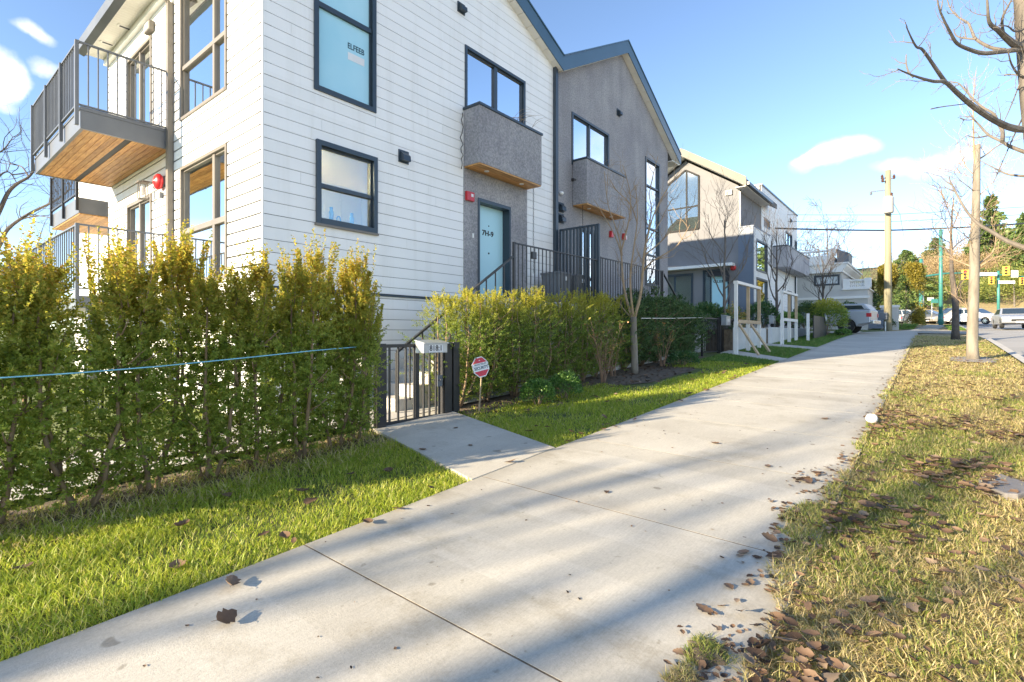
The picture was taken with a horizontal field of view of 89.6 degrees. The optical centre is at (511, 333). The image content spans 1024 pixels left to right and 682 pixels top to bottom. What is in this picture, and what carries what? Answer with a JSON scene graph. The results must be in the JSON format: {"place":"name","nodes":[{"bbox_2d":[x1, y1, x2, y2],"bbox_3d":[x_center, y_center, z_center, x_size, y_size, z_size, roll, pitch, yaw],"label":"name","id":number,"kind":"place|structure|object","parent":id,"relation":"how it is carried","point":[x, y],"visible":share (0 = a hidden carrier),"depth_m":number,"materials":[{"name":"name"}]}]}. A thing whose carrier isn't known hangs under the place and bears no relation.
{"place":"outdoors","nodes":[
{"label":"outdoors","id":0,"kind":"place"},
{"bbox_2d":[0,375,593,500],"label":"side path","id":1,"kind":"structure","parent":0,"point":[409,412],"depth_m":6.86,"materials":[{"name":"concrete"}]},
{"bbox_2d":[0,325,966,681],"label":"sidewalk","id":2,"kind":"structure","parent":0,"point":[488,561],"depth_m":2.97,"materials":[{"name":"concrete"}]},
{"bbox_2d":[211,608,236,623],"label":"fallen leaf","id":3,"kind":"object","parent":2,"relation":"on","point":[225,616],"visible":1,"depth_m":2.51,"materials":[{"name":"brown plant"}]},
{"bbox_2d":[304,381,876,681],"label":"joint grit","id":4,"kind":"object","parent":2,"relation":"on","point":[528,664],"visible":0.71,"depth_m":2.86,"materials":[{"name":"soil"}]},
{"bbox_2d":[657,657,705,681],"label":"turf clump","id":5,"kind":"object","parent":2,"relation":"on","point":[679,673],"visible":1,"depth_m":2.09,"materials":[{"name":"plant"}]},
{"bbox_2d":[679,631,738,669],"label":"turf clump","id":6,"kind":"object","parent":2,"relation":"on","point":[703,648],"visible":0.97,"depth_m":2.22,"materials":[{"name":"plant"}]},
{"bbox_2d":[657,454,865,681],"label":"leaf litter","id":7,"kind":"object","parent":2,"relation":"on","point":[703,664],"visible":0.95,"depth_m":2.75,"materials":[{"name":"brown plant"}]},
{"bbox_2d":[708,346,908,681],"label":"leaf litter","id":8,"kind":"object","parent":2,"relation":"on","point":[724,675],"visible":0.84,"depth_m":3.08,"materials":[{"name":"brown plant"}]},
{"bbox_2d":[870,170,895,330],"bbox_3d":[22.806,-4.976,31.581,0.812,10.033,1.272,0,0,-19],"label":"utility pole","id":9,"kind":"object","parent":2,"relation":"on","point":[888,210],"visible":0.98,"depth_m":31.39,"materials":[{"name":"brown wood"}]},
{"bbox_2d":[775,223,1023,230],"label":"overhead wire","id":10,"kind":"object","parent":9,"relation":"attached to","point":[892,229],"visible":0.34,"depth_m":31.58,"materials":[{"name":"black metal"}]},
{"bbox_2d":[0,267,1023,681],"bbox_3d":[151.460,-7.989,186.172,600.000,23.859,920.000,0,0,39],"label":"ground","id":11,"kind":"structure","parent":0,"point":[988,305],"depth_m":3.94,"materials":[{"name":"green plant"}]},
{"bbox_2d":[0,99,89,259],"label":"bare tree","id":12,"kind":"object","parent":11,"relation":"on","point":[3,203],"visible":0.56,"depth_m":16.82,"materials":[{"name":"brown plant"}]},
{"bbox_2d":[0,0,563,417],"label":"townhouse","id":13,"kind":"structure","parent":11,"relation":"on","point":[272,123],"depth_m":9.28,"materials":[{"name":"white wood"}]},
{"bbox_2d":[127,35,152,123],"bbox_3d":[-7.643,-4.890,10.634,1.560,1.940,0.139,0,0,39],"label":"patio door","id":14,"kind":"structure","parent":13,"relation":"in","point":[143,54],"depth_m":10.60,"materials":[{"name":"clear glass"}]},
{"bbox_2d":[126,193,153,297],"bbox_3d":[-7.643,-1.730,10.634,1.560,2.040,0.139,0,0,39],"label":"patio door","id":15,"kind":"structure","parent":13,"relation":"in","point":[138,213],"depth_m":10.60,"materials":[{"name":"glass"}]},
{"bbox_2d":[180,0,228,120],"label":"window","id":16,"kind":"structure","parent":13,"relation":"in","point":[203,23],"depth_m":8.66,"materials":[{"name":"clear glass"}]},
{"bbox_2d":[180,143,229,280],"bbox_3d":[-5.093,-1.895,8.559,1.915,2.070,0.139,0,0,39],"label":"window","id":17,"kind":"structure","parent":13,"relation":"in","point":[203,181],"depth_m":8.50,"materials":[{"name":"clear glass"}]},
{"bbox_2d":[313,0,376,112],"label":"window","id":18,"kind":"structure","parent":13,"relation":"in","point":[345,31],"depth_m":8.29,"materials":[{"name":"clear glass"}]},
{"bbox_2d":[314,138,378,235],"bbox_3d":[-2.809,-2.301,8.392,0.550,1.307,1.305,0,0,39],"label":"window","id":19,"kind":"structure","parent":13,"relation":"in","point":[372,229],"depth_m":8.25,"materials":[{"name":"grey metal"}]},
{"bbox_2d":[478,197,510,299],"bbox_3d":[-0.460,-1.730,11.087,0.272,2.140,1.060,0,0,39],"label":"door","id":20,"kind":"structure","parent":13,"relation":"in","point":[494,219],"depth_m":11.26,"materials":[{"name":"blue metal"}]},
{"bbox_2d":[464,44,525,123],"bbox_3d":[-0.359,-5.096,11.111,0.139,1.391,1.970,0,0,39],"label":"window","id":21,"kind":"structure","parent":13,"relation":"in","point":[487,82],"depth_m":11.04,"materials":[{"name":"clear glass"}]},
{"bbox_2d":[0,356,706,542],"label":"mulch bed","id":22,"kind":"object","parent":11,"relation":"on","point":[639,376],"visible":0.2,"depth_m":6.07,"materials":[{"name":"soil"}]},
{"bbox_2d":[0,211,77,528],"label":"yew shrub","id":23,"kind":"object","parent":22,"relation":"on","point":[8,468],"visible":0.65,"depth_m":3.74,"materials":[{"name":"green plant"}]},
{"bbox_2d":[0,221,173,514],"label":"yew shrub","id":24,"kind":"object","parent":22,"relation":"on","point":[43,277],"visible":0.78,"depth_m":3.97,"materials":[{"name":"green plant"}]},
{"bbox_2d":[57,219,218,493],"bbox_3d":[-3.138,0.172,4.441,0.972,2.441,1.190,0,0,39],"label":"yew shrub","id":25,"kind":"object","parent":22,"relation":"on","point":[161,466],"visible":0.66,"depth_m":4.32,"materials":[{"name":"green plant"}]},
{"bbox_2d":[4,346,369,483],"bbox_3d":[-3.618,0.770,4.458,0.060,1.300,5.610,0,0,39],"label":"picket fence","id":26,"kind":"object","parent":22,"relation":"on","point":[102,407],"visible":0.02,"depth_m":4.86,"materials":[{"name":"black metal"}]},
{"bbox_2d":[144,219,277,480],"bbox_3d":[-2.812,0.155,4.804,1.182,2.438,1.010,0,0,18],"label":"yew shrub","id":27,"kind":"object","parent":22,"relation":"on","point":[216,307],"visible":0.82,"depth_m":4.68,"materials":[{"name":"green plant"}]},
{"bbox_2d":[0,415,493,554],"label":"mulch straw","id":28,"kind":"object","parent":22,"relation":"on","point":[17,520],"visible":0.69,"depth_m":4.34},
{"bbox_2d":[198,229,327,467],"bbox_3d":[-2.515,0.170,5.214,1.060,2.365,1.073,0,0,13],"label":"yew shrub","id":29,"kind":"object","parent":22,"relation":"on","point":[255,277],"visible":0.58,"depth_m":5.00,"materials":[{"name":"green plant"}]},
{"bbox_2d":[257,228,354,457],"bbox_3d":[-2.302,0.117,5.528,1.056,2.433,1.331,0,0,-33],"label":"yew shrub","id":30,"kind":"object","parent":22,"relation":"on","point":[298,282],"visible":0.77,"depth_m":5.27,"materials":[{"name":"green plant"}]},
{"bbox_2d":[290,238,383,447],"bbox_3d":[-2.044,0.113,5.846,1.130,2.392,0.923,0,0,5],"label":"yew shrub","id":31,"kind":"object","parent":22,"relation":"on","point":[356,274],"visible":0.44,"depth_m":5.80,"materials":[{"name":"green plant"}]},
{"bbox_2d":[7,363,706,556],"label":"leaf litter","id":32,"kind":"object","parent":22,"relation":"on","point":[369,441],"visible":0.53,"depth_m":6.00,"materials":[{"name":"brown plant"}]},
{"bbox_2d":[325,249,392,442],"bbox_3d":[-1.824,0.141,6.070,0.788,2.316,0.922,0,0,-26],"label":"yew shrub","id":33,"kind":"object","parent":22,"relation":"on","point":[371,328],"visible":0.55,"depth_m":5.93,"materials":[{"name":"green plant"}]},
{"bbox_2d":[0,347,354,377],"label":"string line","id":34,"kind":"object","parent":33,"relation":"attached to","point":[162,365],"visible":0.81,"depth_m":3.98,"materials":[{"name":"teal plastic"}]},
{"bbox_2d":[398,284,509,407],"bbox_3d":[-0.907,0.198,8.092,1.640,1.992,1.733,0,0,39],"label":"yew bush","id":35,"kind":"object","parent":22,"relation":"on","point":[453,319],"visible":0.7,"depth_m":7.99,"materials":[{"name":"green plant"}]},
{"bbox_2d":[431,286,530,401],"bbox_3d":[-0.375,0.171,8.632,1.524,1.976,1.669,0,0,39],"label":"yew bush","id":36,"kind":"object","parent":22,"relation":"on","point":[493,307],"visible":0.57,"depth_m":8.54,"materials":[{"name":"green plant"}]},
{"bbox_2d":[472,356,489,411],"bbox_3d":[-0.478,0.792,7.772,0.296,0.899,0.071,0,0,-33],"label":"yard sign","id":37,"kind":"object","parent":22,"relation":"on","point":[480,368],"visible":1,"depth_m":7.77,"materials":[{"name":"red metal"}]},
{"bbox_2d":[483,288,566,396],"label":"yew bush","id":38,"kind":"object","parent":22,"relation":"on","point":[522,320],"visible":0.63,"depth_m":9.02,"materials":[{"name":"green plant"}]},
{"bbox_2d":[498,284,581,388],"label":"yew bush","id":39,"kind":"object","parent":22,"relation":"on","point":[551,349],"visible":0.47,"depth_m":9.58,"materials":[{"name":"green plant"}]},
{"bbox_2d":[538,287,602,384],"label":"yew bush","id":40,"kind":"object","parent":22,"relation":"on","point":[566,306],"visible":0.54,"depth_m":10.15,"materials":[{"name":"green plant"}]},
{"bbox_2d":[556,293,621,380],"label":"yew bush","id":41,"kind":"object","parent":22,"relation":"on","point":[584,374],"visible":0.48,"depth_m":10.72,"materials":[{"name":"green plant"}]},
{"bbox_2d":[576,287,633,376],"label":"yew bush","id":42,"kind":"object","parent":22,"relation":"on","point":[605,300],"visible":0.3,"depth_m":11.31,"materials":[{"name":"green plant"}]},
{"bbox_2d":[584,317,628,382],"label":"rose bush","id":43,"kind":"object","parent":22,"relation":"on","point":[602,377],"visible":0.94,"depth_m":10.33,"materials":[{"name":"green plant"}]},
{"bbox_2d":[594,290,645,372],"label":"yew bush","id":44,"kind":"object","parent":22,"relation":"on","point":[612,312],"visible":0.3,"depth_m":12.02,"materials":[{"name":"green plant"}]},
{"bbox_2d":[609,288,673,368],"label":"cedar bush","id":45,"kind":"object","parent":22,"relation":"on","point":[639,334],"visible":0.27,"depth_m":12.61,"materials":[{"name":"green plant"}]},
{"bbox_2d":[586,146,706,373],"bbox_3d":[3.399,-1.804,12.031,3.029,5.552,1.970,0,0,-17],"label":"bare shrub tree","id":46,"kind":"object","parent":22,"relation":"on","point":[634,354],"visible":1,"depth_m":11.93,"materials":[{"name":"beige plant"}]},
{"bbox_2d":[627,287,679,365],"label":"cedar bush","id":47,"kind":"object","parent":22,"relation":"on","point":[652,305],"visible":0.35,"depth_m":13.34,"materials":[{"name":"green plant"}]},
{"bbox_2d":[647,316,678,365],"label":"rose bush","id":48,"kind":"object","parent":22,"relation":"on","point":[664,359],"visible":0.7,"depth_m":13.10,"materials":[{"name":"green plant"}]},
{"bbox_2d":[642,286,693,361],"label":"cedar bush","id":49,"kind":"object","parent":22,"relation":"on","point":[667,299],"visible":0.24,"depth_m":14.18,"materials":[{"name":"green plant"}]},
{"bbox_2d":[666,350,700,365],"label":"ground bush","id":50,"kind":"object","parent":22,"relation":"on","point":[682,354],"visible":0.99,"depth_m":13.20,"materials":[{"name":"green plant"}]},
{"bbox_2d":[663,292,707,358],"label":"cedar bush","id":51,"kind":"object","parent":22,"relation":"on","point":[690,312],"visible":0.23,"depth_m":14.84,"materials":[{"name":"green plant"}]},
{"bbox_2d":[671,299,714,356],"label":"cedar bush","id":52,"kind":"object","parent":22,"relation":"on","point":[701,327],"visible":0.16,"depth_m":15.52,"materials":[{"name":"green plant"}]},
{"bbox_2d":[371,410,554,481],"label":"entry walk","id":53,"kind":"structure","parent":11,"relation":"on","point":[442,440],"depth_m":5.81,"materials":[{"name":"concrete"}]},
{"bbox_2d":[352,342,459,427],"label":"picket gate","id":54,"kind":"structure","parent":53,"relation":"on","point":[448,394],"depth_m":7.22,"materials":[{"name":"black metal"}]},
{"bbox_2d":[414,340,448,352],"bbox_3d":[-1.117,0.177,7.196,0.205,0.183,0.460,0,0,39],"label":"mailbox","id":55,"kind":"object","parent":54,"relation":"attached to","point":[431,346],"visible":1,"depth_m":7.09,"materials":[{"name":"white metal"}]},
{"bbox_2d":[370,242,598,413],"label":"front steps","id":56,"kind":"structure","parent":11,"relation":"on","point":[533,255],"depth_m":9.44,"materials":[{"name":"metal"}]},
{"bbox_2d":[540,271,572,301],"bbox_3d":[1.037,-1.030,11.912,0.565,0.740,0.550,0,0,39],"label":"planter pot","id":57,"kind":"object","parent":56,"relation":"on","point":[555,282],"visible":0.56,"depth_m":11.71,"materials":[{"name":"grey plastic"}]},
{"bbox_2d":[559,223,599,302],"bbox_3d":[1.619,-1.620,12.425,1.110,1.920,0.060,0,0,39],"label":"privacy screen","id":58,"kind":"object","parent":56,"relation":"on","point":[595,241],"visible":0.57,"depth_m":12.30,"materials":[{"name":"black metal"}]},
{"bbox_2d":[519,377,555,406],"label":"box bush","id":59,"kind":"object","parent":11,"relation":"on","point":[545,387],"visible":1,"depth_m":8.09,"materials":[{"name":"green plant"}]},
{"bbox_2d":[547,369,583,399],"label":"box bush","id":60,"kind":"object","parent":11,"relation":"on","point":[568,377],"visible":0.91,"depth_m":8.64,"materials":[{"name":"green plant"}]},
{"bbox_2d":[558,39,681,301],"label":"stucco townhouse","id":61,"kind":"structure","parent":11,"relation":"on","point":[607,101],"depth_m":15.02,"materials":[{"name":"grey paint"}]},
{"bbox_2d":[572,111,608,165],"bbox_3d":[2.061,-5.086,14.252,0.349,1.372,1.987,0,0,39],"label":"window","id":62,"kind":"structure","parent":61,"relation":"in","point":[589,140],"depth_m":14.10,"materials":[{"name":"clear glass"}]},
{"bbox_2d":[645,156,659,286],"bbox_3d":[4.364,-3.690,17.559,0.949,4.220,1.150,0,0,39],"label":"window","id":63,"kind":"structure","parent":61,"relation":"in","point":[650,275],"depth_m":17.39,"materials":[{"name":"blue glass"}]},
{"bbox_2d":[599,256,677,372],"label":"landing steps","id":64,"kind":"structure","parent":11,"relation":"on","point":[662,275],"depth_m":13.17,"materials":[{"name":"concrete"}]},
{"bbox_2d":[680,300,733,337],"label":"rhododendron","id":65,"kind":"object","parent":11,"relation":"on","point":[710,308],"visible":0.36,"depth_m":18.21,"materials":[{"name":"green plant"}]},
{"bbox_2d":[701,317,718,355],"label":"picket gate","id":66,"kind":"structure","parent":11,"relation":"on","point":[717,351],"depth_m":16.65,"materials":[{"name":"black metal"}]},
{"bbox_2d":[706,327,766,351],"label":"planter wall","id":67,"kind":"structure","parent":11,"relation":"on","point":[728,339],"depth_m":17.73,"materials":[{"name":"concrete"}]},
{"bbox_2d":[672,170,766,314],"bbox_3d":[7.606,-2.683,18.777,2.992,6.595,2.544,0,0,39],"label":"bare tree","id":68,"kind":"object","parent":67,"relation":"on","point":[725,300],"visible":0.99,"depth_m":18.47,"materials":[{"name":"brown plant"}]},
{"bbox_2d":[668,148,809,333],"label":"courtyard house","id":69,"kind":"structure","parent":11,"relation":"on","point":[692,282],"depth_m":26.22,"materials":[{"name":"paint"}]},
{"bbox_2d":[668,273,692,305],"bbox_3d":[8.678,-2.125,27.160,1.921,1.950,0.549,0,0,39],"label":"window","id":70,"kind":"structure","parent":69,"relation":"in","point":[681,283],"depth_m":27.12,"materials":[{"name":"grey glass"}]},
{"bbox_2d":[668,170,699,232],"bbox_3d":[8.780,-6.875,26.764,1.939,3.174,0.095,0,0,39],"label":"gable window","id":71,"kind":"structure","parent":69,"relation":"in","point":[687,178],"depth_m":26.61,"materials":[{"name":"glass"}]},
{"bbox_2d":[703,268,729,309],"bbox_3d":[10.195,-2.160,25.688,1.292,2.080,0.179,0,0,39],"label":"door","id":72,"kind":"structure","parent":69,"relation":"in","point":[707,281],"depth_m":25.99,"materials":[{"name":"blue metal"}]},
{"bbox_2d":[712,276,726,307],"bbox_3d":[10.326,-2.120,25.588,0.782,1.960,0.069,0,0,39],"label":"door leaf","id":73,"kind":"structure","parent":69,"relation":"in","point":[717,297],"depth_m":25.61,"materials":[{"name":"teal paint"}]},
{"bbox_2d":[756,277,767,326],"bbox_3d":[12.379,-1.550,25.936,0.449,2.400,2.139,0,0,39],"label":"window","id":74,"kind":"structure","parent":69,"relation":"in","point":[760,282],"depth_m":26.16,"materials":[{"name":"glass"}]},
{"bbox_2d":[756,238,767,273],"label":"window","id":75,"kind":"structure","parent":69,"relation":"in","point":[760,267],"depth_m":25.91,"materials":[{"name":"clear glass"}]},
{"bbox_2d":[733,281,769,354],"bbox_3d":[8.095,-0.454,16.899,0.790,2.388,2.968,0,0,39],"label":"wooden frame","id":76,"kind":"object","parent":11,"relation":"on","point":[749,323],"visible":0.88,"depth_m":16.93,"materials":[{"name":"white paint"}]},
{"bbox_2d":[744,297,779,327],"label":"rhododendron","id":77,"kind":"object","parent":11,"relation":"on","point":[767,309],"visible":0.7,"depth_m":23.79,"materials":[{"name":"green plant"}]},
{"bbox_2d":[766,327,805,343],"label":"planter wall","id":78,"kind":"structure","parent":11,"relation":"on","point":[772,334],"depth_m":20.90,"materials":[{"name":"concrete"}]},
{"bbox_2d":[747,204,817,326],"bbox_3d":[12.666,-2.941,24.062,2.929,6.446,2.502,0,0,39],"label":"bare tree","id":79,"kind":"object","parent":78,"relation":"on","point":[777,305],"visible":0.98,"depth_m":24.11,"materials":[{"name":"brown plant"}]},
{"bbox_2d":[780,290,797,343],"bbox_3d":[11.241,-0.579,20.857,0.135,2.180,2.786,0,0,39],"label":"wooden frame","id":80,"kind":"object","parent":11,"relation":"on","point":[789,320],"visible":0.87,"depth_m":20.76,"materials":[{"name":"white paint"}]},
{"bbox_2d":[791,300,823,329],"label":"round bush","id":81,"kind":"object","parent":11,"relation":"on","point":[802,309],"visible":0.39,"depth_m":26.17,"materials":[{"name":"green plant"}]},
{"bbox_2d":[806,313,826,340],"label":"panel gate","id":82,"kind":"structure","parent":11,"relation":"on","point":[819,328],"depth_m":23.06,"materials":[{"name":"black metal"}]},
{"bbox_2d":[795,236,848,314],"bbox_3d":[16.410,-2.622,27.408,2.128,5.510,2.846,0,0,-16],"label":"bare tree","id":83,"kind":"object","parent":11,"relation":"on","point":[822,282],"visible":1,"depth_m":27.00,"materials":[{"name":"brown plant"}]},
{"bbox_2d":[804,297,850,334],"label":"round bush","id":84,"kind":"object","parent":11,"relation":"on","point":[835,308],"visible":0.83,"depth_m":25.59,"materials":[{"name":"green plant"}]},
{"bbox_2d":[797,248,877,329],"bbox_3d":[23.985,-3.069,41.431,8.718,6.053,9.450,0,0,39],"label":"villa","id":85,"kind":"object","parent":11,"relation":"on","point":[846,286],"visible":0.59,"depth_m":36.84,"materials":[{"name":"white paint"}]},
{"bbox_2d":[797,195,883,269],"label":"bare tree","id":86,"kind":"object","parent":11,"relation":"on","point":[827,223],"visible":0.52,"depth_m":52.83,"materials":[{"name":"brown plant"}]},
{"bbox_2d":[724,335,1023,681],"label":"verge straw","id":87,"kind":"object","parent":11,"relation":"on","point":[883,660],"visible":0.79,"depth_m":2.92,"materials":[{"name":"beige plant"}]},
{"bbox_2d":[743,340,1023,681],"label":"leaf litter","id":88,"kind":"object","parent":87,"relation":"on","point":[834,662],"visible":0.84,"depth_m":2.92,"materials":[{"name":"brown plant"}]},
{"bbox_2d":[978,474,1023,501],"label":"flat stone","id":89,"kind":"object","parent":87,"relation":"on","point":[1013,483],"visible":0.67,"depth_m":4.12,"materials":[{"name":"grey stone"}]},
{"bbox_2d":[876,261,927,325],"bbox_3d":[29.892,-3.002,39.444,3.150,4.903,8.741,0,0,39],"label":"tree","id":90,"kind":"object","parent":11,"relation":"on","point":[916,273],"visible":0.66,"depth_m":36.94,"materials":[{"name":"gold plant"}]},
{"bbox_2d":[875,249,964,309],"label":"fir tree","id":91,"kind":"object","parent":11,"relation":"on","point":[911,257],"visible":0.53,"depth_m":83.13,"materials":[{"name":"green plant"}]},
{"bbox_2d":[937,229,943,324],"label":"street pole","id":92,"kind":"object","parent":11,"relation":"on","point":[940,318],"visible":0.88,"depth_m":46.88,"materials":[{"name":"metal"}]},
{"bbox_2d":[860,0,1023,433],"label":"street tree","id":93,"kind":"object","parent":11,"relation":"on","point":[1016,44],"visible":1,"depth_m":5.60,"materials":[{"name":"grey plant"}]},
{"bbox_2d":[902,161,1016,339],"bbox_3d":[18.217,-3.557,21.309,3.737,7.793,3.544,0,0,6],"label":"street tree","id":94,"kind":"object","parent":11,"relation":"on","point":[955,332],"visible":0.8,"depth_m":21.45,"materials":[{"name":"brown plant"}]},
{"bbox_2d":[949,356,997,362],"bbox_3d":[12.392,0.680,13.811,1.089,0.094,1.980,0,0,39],"label":"tree pit","id":95,"kind":"object","parent":11,"relation":"on","point":[981,358],"visible":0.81,"depth_m":13.46,"materials":[{"name":"grey soil"}]},
{"bbox_2d":[903,61,1022,358],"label":"street tree","id":96,"kind":"object","parent":95,"relation":"on","point":[972,332],"visible":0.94,"depth_m":13.54,"materials":[{"name":"beige plant"}]},
{"bbox_2d":[958,193,1012,271],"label":"fir tree","id":97,"kind":"object","parent":11,"relation":"on","point":[987,236],"visible":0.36,"depth_m":99.39,"materials":[{"name":"green plant"}]},
{"bbox_2d":[964,266,1023,306],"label":"tree","id":98,"kind":"object","parent":11,"relation":"on","point":[1013,287],"visible":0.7,"depth_m":78.55,"materials":[{"name":"green plant"}]},
{"bbox_2d":[980,212,1023,289],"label":"fir tree","id":99,"kind":"object","parent":11,"relation":"on","point":[1017,232],"visible":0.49,"depth_m":89.26,"materials":[{"name":"green plant"}]},
{"bbox_2d":[0,0,1023,331],"label":"sky","id":100,"kind":"structure","parent":0,"point":[775,94],"materials":[{"name":"blue"}]},
{"bbox_2d":[699,333,850,364],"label":"lawn grass","id":101,"kind":"structure","parent":0,"point":[781,351],"depth_m":16.80,"materials":[{"name":"green plant"}]},
{"bbox_2d":[959,322,1023,356],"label":"road","id":102,"kind":"structure","parent":0,"point":[1011,337],"depth_m":28.03,"materials":[{"name":"grey asphalt"}]},
{"bbox_2d":[944,308,993,324],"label":"car","id":103,"kind":"object","parent":102,"relation":"on","point":[985,316],"visible":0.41,"depth_m":48.44,"materials":[{"name":"white metal"}]},
{"bbox_2d":[980,266,1023,309],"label":"traffic signal pole","id":104,"kind":"object","parent":102,"relation":"on","point":[1006,271],"visible":0.95,"depth_m":65.48,"materials":[{"name":"metal"}]},
{"bbox_2d":[991,308,1023,328],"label":"car","id":105,"kind":"object","parent":102,"relation":"on","point":[1002,317],"visible":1,"depth_m":35.48,"materials":[{"name":"silver metal"}]},
{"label":"driveway","id":106,"kind":"structure","parent":0,"visible":0},
{"bbox_2d":[779,302,880,332],"bbox_3d":[17.519,-0.893,29.418,1.874,1.739,5.560,0,0,-45],"label":"pickup truck","id":107,"kind":"object","parent":106,"relation":"on","point":[861,315],"visible":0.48,"depth_m":27.48,"materials":[{"name":"silver metal"}]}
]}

